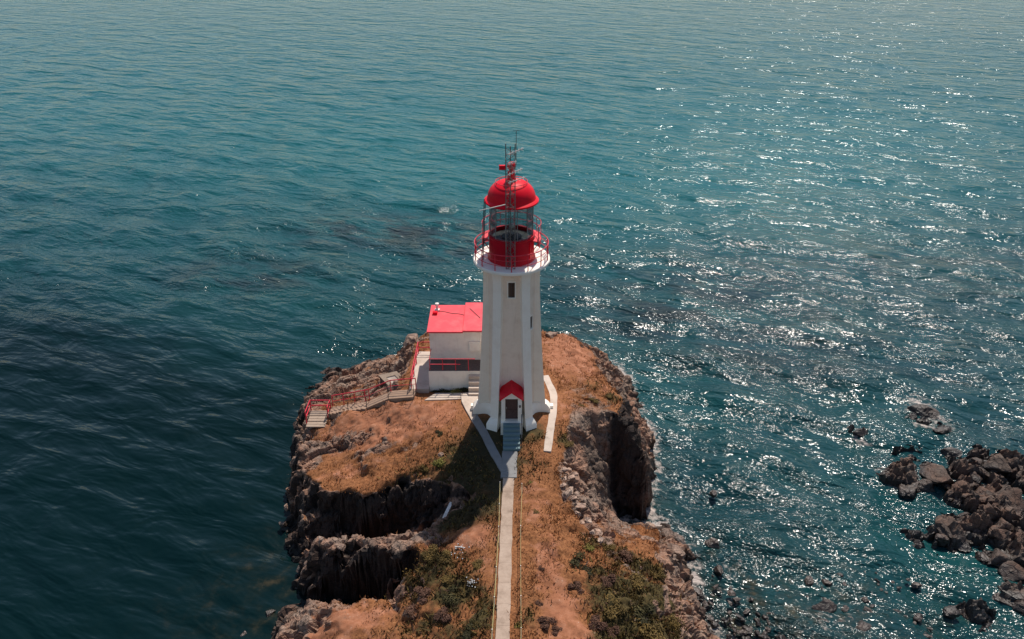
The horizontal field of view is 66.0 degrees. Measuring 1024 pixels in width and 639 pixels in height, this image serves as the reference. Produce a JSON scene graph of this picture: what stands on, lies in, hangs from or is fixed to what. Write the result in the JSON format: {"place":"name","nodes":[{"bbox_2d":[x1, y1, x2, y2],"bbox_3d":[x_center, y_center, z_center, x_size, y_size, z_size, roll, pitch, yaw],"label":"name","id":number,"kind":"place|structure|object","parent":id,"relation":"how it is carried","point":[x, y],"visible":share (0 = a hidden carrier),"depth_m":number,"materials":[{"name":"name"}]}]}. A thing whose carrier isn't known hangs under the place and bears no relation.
{"place":"outdoors","nodes":[
{"label":"outdoors","id":0,"kind":"place"},
{"bbox_2d":[425,393,460,400],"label":"pavement","id":1,"kind":"structure","parent":0,"point":[442,396],"depth_m":57.68,"materials":[{"name":"concrete"}]},
{"bbox_2d":[461,392,477,421],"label":"pavement","id":2,"kind":"structure","parent":0,"point":[466,400],"depth_m":56.77,"materials":[{"name":"concrete"}]},
{"bbox_2d":[472,414,508,471],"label":"path","id":3,"kind":"structure","parent":0,"point":[487,440],"depth_m":52.51,"materials":[{"name":"grey concrete"}]},
{"bbox_2d":[271,329,719,638],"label":"headland","id":4,"kind":"structure","parent":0,"point":[616,475],"depth_m":51.23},
{"bbox_2d":[304,400,330,429],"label":"viewing platform","id":5,"kind":"structure","parent":4,"relation":"on","point":[317,419],"depth_m":60.06,"materials":[{"name":"brown wood"}]},
{"bbox_2d":[337,543,345,550],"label":"boulder","id":6,"kind":"object","parent":4,"relation":"on","point":[340,546],"visible":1,"depth_m":49.00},
{"bbox_2d":[328,401,368,418],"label":"stairs","id":7,"kind":"structure","parent":4,"relation":"on","point":[361,406],"depth_m":59.78,"materials":[{"name":"wood"}]},
{"bbox_2d":[379,371,400,386],"bbox_3d":[-9.296,5.279,61.952,1.238,2.100,2.506,-22,35,-35],"label":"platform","id":8,"kind":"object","parent":4,"relation":"on","point":[390,376],"visible":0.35,"depth_m":61.80,"materials":[{"name":"concrete"}]},
{"bbox_2d":[367,389,416,408],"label":"walkway","id":9,"kind":"structure","parent":4,"relation":"on","point":[394,396],"depth_m":58.50,"materials":[{"name":"concrete"}]},
{"bbox_2d":[328,385,413,413],"bbox_3d":[-10.471,6.028,58.586,6.886,3.814,0.358,5,29,10],"label":"walkway fence","id":10,"kind":"object","parent":9,"relation":"on","point":[371,399],"visible":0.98,"depth_m":58.39,"materials":[{"name":"metal"}]},
{"bbox_2d":[331,378,416,405],"bbox_3d":[-10.415,5.581,59.409,6.960,3.921,0.352,6,29,11],"label":"stair railing","id":11,"kind":"object","parent":9,"relation":"on","point":[354,397],"visible":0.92,"depth_m":59.26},
{"bbox_2d":[403,333,418,349],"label":"boulder","id":12,"kind":"object","parent":4,"relation":"on","point":[410,340],"visible":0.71,"depth_m":69.42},
{"bbox_2d":[403,603,419,619],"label":"bush","id":13,"kind":"object","parent":4,"relation":"on","point":[410,610],"visible":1,"depth_m":42.74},
{"bbox_2d":[409,351,430,392],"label":"terrace","id":14,"kind":"structure","parent":4,"relation":"on","point":[421,372],"depth_m":60.29,"materials":[{"name":"concrete"}]},
{"bbox_2d":[410,342,429,387],"bbox_3d":[-6.893,3.423,60.460,1.198,1.086,5.084,0,28,0],"label":"terrace railing","id":15,"kind":"object","parent":14,"relation":"on","point":[415,360],"visible":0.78,"depth_m":60.80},
{"bbox_2d":[413,586,431,603],"bbox_3d":[-4.852,15.038,43.306,1.028,0.433,1.316,-16,32,-26],"label":"bush","id":16,"kind":"object","parent":4,"relation":"on","point":[419,590],"visible":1,"depth_m":43.28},
{"bbox_2d":[420,544,438,564],"bbox_3d":[-4.736,13.604,45.515,1.199,0.555,1.672,0,29,0],"label":"bush","id":17,"kind":"object","parent":4,"relation":"on","point":[433,550],"visible":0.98,"depth_m":45.53,"materials":[{"name":"green plant"}]},
{"bbox_2d":[431,456,445,466],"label":"bush","id":18,"kind":"object","parent":4,"relation":"on","point":[439,461],"visible":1,"depth_m":51.56,"materials":[{"name":"green plant"}]},
{"bbox_2d":[433,605,451,622],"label":"bush","id":19,"kind":"object","parent":4,"relation":"on","point":[446,618],"visible":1,"depth_m":41.51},
{"bbox_2d":[435,549,451,564],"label":"bush","id":20,"kind":"object","parent":4,"relation":"on","point":[444,553],"visible":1,"depth_m":44.86,"materials":[{"name":"green plant"}]},
{"bbox_2d":[442,502,451,517],"bbox_3d":[-4.061,12.025,49.615,0.200,0.277,1.339,9,30,16],"label":"plank","id":21,"kind":"object","parent":4,"relation":"on","point":[447,510],"visible":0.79,"depth_m":49.58,"materials":[{"name":"wood"}]},
{"bbox_2d":[441,573,457,584],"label":"bush","id":22,"kind":"object","parent":4,"relation":"on","point":[445,579],"visible":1,"depth_m":43.50,"materials":[{"name":"green plant"}]},
{"bbox_2d":[441,584,463,608],"bbox_3d":[-3.204,15.045,42.556,1.317,0.568,1.535,-18,33,-30],"label":"bush","id":23,"kind":"object","parent":4,"relation":"on","point":[446,597],"visible":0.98,"depth_m":42.41,"materials":[{"name":"green plant"}]},
{"bbox_2d":[427,302,482,395],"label":"utility building","id":24,"kind":"structure","parent":4,"relation":"on","point":[455,334],"depth_m":58.69,"materials":[{"name":"white paint"}]},
{"bbox_2d":[461,623,480,638],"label":"bush","id":25,"kind":"object","parent":4,"relation":"on","point":[466,635],"visible":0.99,"depth_m":40.05,"materials":[{"name":"green plant"}]},
{"bbox_2d":[472,558,484,568],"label":"bush","id":26,"kind":"object","parent":4,"relation":"on","point":[478,563],"visible":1,"depth_m":43.99,"materials":[{"name":"green plant"}]},
{"bbox_2d":[297,330,693,638],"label":"dry grass","id":27,"kind":"structure","parent":4,"relation":"on","point":[547,513],"depth_m":49.34,"materials":[{"name":"plant"}]},
{"bbox_2d":[491,493,499,638],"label":"rope fence","id":28,"kind":"object","parent":4,"relation":"on","point":[496,572],"visible":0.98,"depth_m":42.45,"materials":[{"name":"fabric"}]},
{"bbox_2d":[471,161,552,450],"bbox_3d":[-0.458,-0.786,51.121,5.387,18.995,7.114,13,31,23],"label":"lighthouse","id":29,"kind":"object","parent":4,"relation":"on","point":[511,400],"visible":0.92,"depth_m":51.10,"materials":[{"name":"white paint"}]},
{"bbox_2d":[479,130,524,268],"bbox_3d":[-0.596,-6.878,46.495,2.701,8.615,0.895,0,28,0],"label":"antenna mast","id":30,"kind":"object","parent":29,"relation":"on","point":[502,167],"visible":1,"depth_m":46.19,"materials":[{"name":"metal"}]},
{"bbox_2d":[507,281,515,298],"bbox_3d":[-0.030,-1.915,49.790,0.560,1.190,0.420,0,29,0],"label":"window","id":31,"kind":"structure","parent":29,"relation":"in","point":[511,285],"depth_m":49.69,"materials":[{"name":"glass"}]},
{"bbox_2d":[505,399,517,418],"bbox_3d":[-0.030,5.902,52.760,0.830,1.776,0.140,0,29,0],"label":"door","id":32,"kind":"structure","parent":29,"relation":"in","point":[511,405],"depth_m":52.81,"materials":[{"name":"wood"}]},
{"bbox_2d":[530,314,532,329],"bbox_3d":[1.122,0.163,51.675,0.420,1.040,0.480,15,32,26],"label":"window","id":33,"kind":"structure","parent":29,"relation":"in","point":[531,316],"depth_m":51.69,"materials":[{"name":"glass"}]},
{"bbox_2d":[330,351,695,638],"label":"twigs","id":34,"kind":"object","parent":4,"relation":"on","point":[602,609],"visible":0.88,"depth_m":44.00,"materials":[{"name":"plant"}]},
{"bbox_2d":[520,494,521,638],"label":"rope fence","id":35,"kind":"object","parent":4,"relation":"on","point":[520,560],"visible":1,"depth_m":43.69,"materials":[{"name":"fabric"}]},
{"bbox_2d":[376,376,692,638],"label":"heath","id":36,"kind":"object","parent":4,"relation":"on","point":[633,597],"visible":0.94,"depth_m":44.24,"materials":[{"name":"green plant"}]},
{"bbox_2d":[536,615,556,631],"bbox_3d":[1.714,15.377,40.107,0.963,0.463,1.056,20,34,32],"label":"bush","id":37,"kind":"object","parent":4,"relation":"on","point":[545,624],"visible":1,"depth_m":40.07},
{"bbox_2d":[545,332,557,337],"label":"boulder","id":38,"kind":"object","parent":4,"relation":"on","point":[551,334],"visible":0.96,"depth_m":66.16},
{"bbox_2d":[551,625,562,635],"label":"bush","id":39,"kind":"object","parent":4,"relation":"on","point":[555,630],"visible":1,"depth_m":39.79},
{"bbox_2d":[562,489,571,500],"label":"boulder","id":40,"kind":"object","parent":4,"relation":"on","point":[566,494],"visible":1,"depth_m":48.67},
{"bbox_2d":[566,581,583,594],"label":"bush","id":41,"kind":"object","parent":4,"relation":"on","point":[576,585],"visible":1,"depth_m":42.66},
{"bbox_2d":[568,550,592,579],"bbox_3d":[3.804,13.817,44.075,1.276,0.661,2.108,-11,30,-19],"label":"bush","id":42,"kind":"object","parent":4,"relation":"on","point":[581,553],"visible":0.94,"depth_m":44.12,"materials":[{"name":"green plant"}]},
{"bbox_2d":[575,503,585,508],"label":"boulder","id":43,"kind":"object","parent":4,"relation":"on","point":[581,505],"visible":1,"depth_m":48.30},
{"bbox_2d":[584,517,591,523],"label":"boulder","id":44,"kind":"object","parent":4,"relation":"on","point":[587,520],"visible":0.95,"depth_m":48.07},
{"bbox_2d":[582,543,594,551],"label":"bush","id":45,"kind":"object","parent":4,"relation":"on","point":[591,548],"visible":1,"depth_m":45.74,"materials":[{"name":"green plant"}]},
{"bbox_2d":[593,528,602,536],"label":"boulder","id":46,"kind":"object","parent":4,"relation":"on","point":[598,532],"visible":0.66,"depth_m":47.76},
{"bbox_2d":[589,615,608,631],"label":"bush","id":47,"kind":"object","parent":4,"relation":"on","point":[594,620],"visible":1,"depth_m":40.70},
{"bbox_2d":[598,572,616,587],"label":"bush","id":48,"kind":"object","parent":4,"relation":"on","point":[611,577],"visible":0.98,"depth_m":43.77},
{"bbox_2d":[603,543,617,551],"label":"bush","id":49,"kind":"object","parent":4,"relation":"on","point":[610,548],"visible":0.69,"depth_m":46.81,"materials":[{"name":"green plant"}]},
{"bbox_2d":[606,624,619,638],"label":"bush","id":50,"kind":"object","parent":4,"relation":"on","point":[615,628],"visible":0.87,"depth_m":40.96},
{"bbox_2d":[603,591,627,620],"bbox_3d":[5.450,15.372,42.165,1.562,0.722,1.905,6,29,10],"label":"bush","id":51,"kind":"object","parent":4,"relation":"on","point":[620,610],"visible":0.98,"depth_m":41.89,"materials":[{"name":"green plant"}]},
{"bbox_2d":[614,549,632,563],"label":"bush","id":52,"kind":"object","parent":4,"relation":"on","point":[627,557],"visible":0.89,"depth_m":46.86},
{"bbox_2d":[629,571,648,591],"bbox_3d":[7.104,14.861,44.733,1.287,0.595,1.498,-21,35,-33],"label":"bush","id":53,"kind":"object","parent":4,"relation":"on","point":[637,584],"visible":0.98,"depth_m":44.62,"materials":[{"name":"green plant"}]},
{"bbox_2d":[631,602,656,627],"bbox_3d":[6.932,16.039,42.924,1.602,0.802,1.890,17,33,29],"label":"bush","id":54,"kind":"object","parent":4,"relation":"on","point":[647,611],"visible":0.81,"depth_m":42.83,"materials":[{"name":"green plant"}]},
{"bbox_2d":[644,522,655,529],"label":"boulder","id":55,"kind":"object","parent":4,"relation":"on","point":[650,525],"visible":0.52,"depth_m":53.01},
{"bbox_2d":[634,618,666,638],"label":"bush","id":56,"kind":"object","parent":4,"relation":"on","point":[658,629],"visible":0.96,"depth_m":41.91,"materials":[{"name":"green plant"}]},
{"bbox_2d":[650,563,666,580],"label":"bush","id":57,"kind":"object","parent":4,"relation":"on","point":[661,575],"visible":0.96,"depth_m":47.07,"materials":[{"name":"green plant"}]},
{"bbox_2d":[660,528,673,538],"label":"boulder","id":58,"kind":"object","parent":4,"relation":"on","point":[665,532],"visible":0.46,"depth_m":54.14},
{"bbox_2d":[665,613,684,627],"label":"bush","id":59,"kind":"object","parent":4,"relation":"on","point":[674,620],"visible":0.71,"depth_m":44.14,"materials":[{"name":"green plant"}]},
{"bbox_2d":[667,543,685,562],"bbox_3d":[10.508,15.304,51.051,1.282,1.465,1.277,-22,35,-34],"label":"boulder","id":60,"kind":"object","parent":4,"relation":"on","point":[678,551],"visible":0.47,"depth_m":50.66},
{"bbox_2d":[673,532,685,543],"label":"boulder","id":61,"kind":"object","parent":4,"relation":"on","point":[678,537],"visible":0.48,"depth_m":53.96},
{"bbox_2d":[495,478,513,638],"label":"path","id":62,"kind":"structure","parent":0,"point":[504,595],"depth_m":43.53,"materials":[{"name":"concrete"}]},
{"bbox_2d":[501,451,517,478],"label":"path","id":63,"kind":"structure","parent":0,"point":[509,461],"depth_m":50.65,"materials":[{"name":"grey concrete"}]},
{"bbox_2d":[0,0,1023,638],"bbox_3d":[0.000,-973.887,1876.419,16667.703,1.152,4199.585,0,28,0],"label":"sea","id":64,"kind":"structure","parent":0,"point":[786,242],"depth_m":96.70,"materials":[{"name":"liquid"}]},
{"bbox_2d":[266,609,274,616],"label":"boulder","id":65,"kind":"object","parent":64,"relation":"on","point":[270,612],"visible":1,"depth_m":48.94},
{"bbox_2d":[279,521,286,527],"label":"boulder","id":66,"kind":"object","parent":64,"relation":"on","point":[282,524],"visible":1,"depth_m":55.24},
{"bbox_2d":[693,586,702,595],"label":"boulder","id":67,"kind":"object","parent":64,"relation":"on","point":[697,590],"visible":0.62,"depth_m":50.43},
{"bbox_2d":[697,594,704,601],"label":"boulder","id":68,"kind":"object","parent":64,"relation":"on","point":[701,597],"visible":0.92,"depth_m":50.06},
{"bbox_2d":[702,600,710,609],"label":"boulder","id":69,"kind":"object","parent":64,"relation":"on","point":[705,604],"visible":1,"depth_m":49.54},
{"bbox_2d":[704,538,719,547],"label":"boulder","id":70,"kind":"object","parent":64,"relation":"in","point":[712,542],"visible":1,"depth_m":54.00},
{"bbox_2d":[709,490,716,497],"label":"boulder","id":71,"kind":"object","parent":64,"relation":"on","point":[713,493],"visible":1,"depth_m":58.74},
{"bbox_2d":[713,565,723,576],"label":"boulder","id":72,"kind":"object","parent":64,"relation":"on","point":[718,570],"visible":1,"depth_m":52.12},
{"bbox_2d":[727,590,735,596],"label":"rock","id":73,"kind":"object","parent":64,"relation":"on","point":[731,593],"visible":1,"depth_m":50.30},
{"bbox_2d":[733,597,741,603],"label":"boulder","id":74,"kind":"object","parent":64,"relation":"on","point":[736,600],"visible":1,"depth_m":49.90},
{"bbox_2d":[735,613,745,622],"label":"boulder","id":75,"kind":"object","parent":64,"relation":"on","point":[740,617],"visible":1,"depth_m":48.55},
{"bbox_2d":[736,629,746,634],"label":"boulder","id":76,"kind":"object","parent":64,"relation":"on","point":[742,632],"visible":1,"depth_m":47.64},
{"bbox_2d":[741,625,752,633],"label":"boulder","id":77,"kind":"object","parent":64,"relation":"on","point":[747,629],"visible":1,"depth_m":47.74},
{"bbox_2d":[804,576,813,584],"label":"boulder","id":78,"kind":"object","parent":64,"relation":"in","point":[808,580],"visible":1,"depth_m":51.21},
{"bbox_2d":[812,600,836,612],"bbox_3d":[19.532,18.134,49.341,1.796,0.871,0.884,-12,36,-19],"label":"boulder","id":79,"kind":"object","parent":64,"relation":"on","point":[829,606],"visible":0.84,"depth_m":49.22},
{"bbox_2d":[821,579,831,585],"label":"boulder","id":80,"kind":"object","parent":64,"relation":"on","point":[826,582],"visible":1,"depth_m":50.99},
{"bbox_2d":[856,620,871,630],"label":"boulder","id":81,"kind":"object","parent":64,"relation":"on","point":[863,625],"visible":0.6,"depth_m":47.59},
{"bbox_2d":[911,582,921,587],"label":"boulder","id":82,"kind":"object","parent":64,"relation":"on","point":[916,585],"visible":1,"depth_m":50.90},
{"bbox_2d":[913,613,922,622],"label":"boulder","id":83,"kind":"object","parent":64,"relation":"on","point":[917,617],"visible":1,"depth_m":48.51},
{"bbox_2d":[942,605,960,618],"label":"boulder","id":84,"kind":"object","parent":64,"relation":"in","point":[951,612],"visible":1,"depth_m":48.81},
{"bbox_2d":[544,375,556,452],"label":"path","id":85,"kind":"structure","parent":0,"point":[548,443],"depth_m":55.00,"materials":[{"name":"concrete"}]},
{"bbox_2d":[847,407,1023,631],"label":"reef","id":86,"kind":"object","parent":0,"point":[976,525],"visible":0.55,"depth_m":56.16},
{"bbox_2d":[855,428,867,436],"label":"boulder","id":87,"kind":"object","parent":86,"relation":"on","point":[860,432],"visible":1,"depth_m":65.01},
{"bbox_2d":[896,461,919,478],"bbox_3d":[30.081,11.769,60.433,1.627,1.618,2.295,-8,27,-27],"label":"boulder","id":88,"kind":"object","parent":86,"relation":"on","point":[899,464],"visible":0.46,"depth_m":60.12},
{"bbox_2d":[898,481,918,496],"bbox_3d":[29.681,12.683,59.060,1.283,1.082,2.053,25,42,22],"label":"boulder","id":89,"kind":"object","parent":86,"relation":"on","point":[904,490],"visible":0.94,"depth_m":58.69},
{"bbox_2d":[907,404,939,418],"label":"boulder","id":90,"kind":"object","parent":86,"relation":"on","point":[917,409],"visible":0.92,"depth_m":67.55,"materials":[{"name":"stone"}]},
{"bbox_2d":[918,478,934,491],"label":"boulder","id":91,"kind":"object","parent":86,"relation":"on","point":[926,485],"visible":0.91,"depth_m":58.92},
{"bbox_2d":[919,463,953,484],"bbox_3d":[32.087,11.796,60.026,2.223,1.595,3.213,1,13,-18],"label":"boulder","id":92,"kind":"object","parent":86,"relation":"on","point":[934,473],"visible":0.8,"depth_m":59.30,"materials":[{"name":"stone"}]},
{"bbox_2d":[935,533,949,545],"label":"boulder","id":93,"kind":"object","parent":86,"relation":"on","point":[942,539],"visible":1,"depth_m":54.15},
{"bbox_2d":[933,426,951,433],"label":"boulder","id":94,"kind":"object","parent":86,"relation":"on","point":[943,429],"visible":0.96,"depth_m":65.23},
{"bbox_2d":[935,514,953,537],"bbox_3d":[30.356,14.677,55.072,1.762,1.635,2.312,30,29,21],"label":"boulder","id":95,"kind":"object","parent":86,"relation":"on","point":[942,522],"visible":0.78,"depth_m":54.79,"materials":[{"name":"stone"}]},
{"bbox_2d":[942,483,949,489],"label":"boulder","id":96,"kind":"object","parent":86,"relation":"on","point":[946,486],"visible":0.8,"depth_m":58.87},
{"bbox_2d":[940,447,961,456],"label":"boulder","id":97,"kind":"object","parent":86,"relation":"on","point":[952,451],"visible":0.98,"depth_m":62.73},
{"bbox_2d":[952,480,970,493],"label":"boulder","id":98,"kind":"object","parent":86,"relation":"on","point":[965,486],"visible":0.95,"depth_m":57.68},
{"bbox_2d":[956,512,969,517],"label":"boulder","id":99,"kind":"object","parent":86,"relation":"on","point":[965,514],"visible":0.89,"depth_m":55.81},
{"bbox_2d":[957,539,970,551],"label":"boulder","id":100,"kind":"object","parent":86,"relation":"on","point":[965,546],"visible":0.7,"depth_m":53.88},
{"bbox_2d":[967,457,981,465],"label":"boulder","id":101,"kind":"object","parent":86,"relation":"on","point":[977,459],"visible":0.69,"depth_m":61.24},
{"bbox_2d":[968,471,981,482],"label":"boulder","id":102,"kind":"object","parent":86,"relation":"on","point":[975,476],"visible":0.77,"depth_m":59.44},
{"bbox_2d":[973,486,989,494],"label":"boulder","id":103,"kind":"object","parent":86,"relation":"on","point":[981,489],"visible":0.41,"depth_m":57.81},
{"bbox_2d":[975,551,989,560],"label":"boulder","id":104,"kind":"object","parent":86,"relation":"on","point":[981,556],"visible":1,"depth_m":52.89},
{"bbox_2d":[980,497,987,503],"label":"boulder","id":105,"kind":"object","parent":86,"relation":"on","point":[983,500],"visible":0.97,"depth_m":56.74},
{"bbox_2d":[979,467,989,477],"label":"boulder","id":106,"kind":"object","parent":86,"relation":"on","point":[985,475],"visible":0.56,"depth_m":60.05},
{"bbox_2d":[980,494,994,502],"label":"boulder","id":107,"kind":"object","parent":86,"relation":"on","point":[991,498],"visible":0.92,"depth_m":56.82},
{"bbox_2d":[983,502,996,514],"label":"boulder","id":108,"kind":"object","parent":86,"relation":"on","point":[988,508],"visible":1,"depth_m":54.85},
{"bbox_2d":[987,525,999,538],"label":"boulder","id":109,"kind":"object","parent":86,"relation":"on","point":[990,534],"visible":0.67,"depth_m":54.22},
{"bbox_2d":[983,453,1012,473],"bbox_3d":[37.776,11.211,61.029,2.024,1.724,2.328,22,36,35],"label":"boulder","id":110,"kind":"object","parent":86,"relation":"on","point":[997,463],"visible":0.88,"depth_m":60.39,"materials":[{"name":"stone"}]},
{"bbox_2d":[987,548,1012,566],"bbox_3d":[32.403,15.957,52.625,1.661,1.259,1.493,-8,27,11],"label":"boulder","id":111,"kind":"object","parent":86,"relation":"on","point":[999,557],"visible":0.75,"depth_m":52.14,"materials":[{"name":"stone"}]},
{"bbox_2d":[991,529,1009,540],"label":"boulder","id":112,"kind":"object","parent":86,"relation":"on","point":[999,534],"visible":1,"depth_m":53.56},
{"bbox_2d":[992,592,1012,606],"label":"boulder","id":113,"kind":"object","parent":86,"relation":"on","point":[996,597],"visible":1,"depth_m":49.89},
{"bbox_2d":[993,517,1013,531],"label":"boulder","id":114,"kind":"object","parent":86,"relation":"on","point":[1001,522],"visible":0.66,"depth_m":54.91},
{"bbox_2d":[996,484,1023,511],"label":"boulder","id":115,"kind":"object","parent":86,"relation":"on","point":[1014,495],"visible":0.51,"depth_m":56.76,"materials":[{"name":"stone"}]},
{"bbox_2d":[997,561,1023,580],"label":"boulder","id":116,"kind":"object","parent":86,"relation":"on","point":[1011,570],"visible":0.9,"depth_m":51.28,"materials":[{"name":"stone"}]},
{"bbox_2d":[999,582,1023,599],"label":"boulder","id":117,"kind":"object","parent":86,"relation":"on","point":[1017,594],"visible":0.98,"depth_m":49.92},
{"bbox_2d":[1012,599,1023,612],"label":"boulder","id":118,"kind":"object","parent":86,"relation":"on","point":[1018,606],"visible":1,"depth_m":49.17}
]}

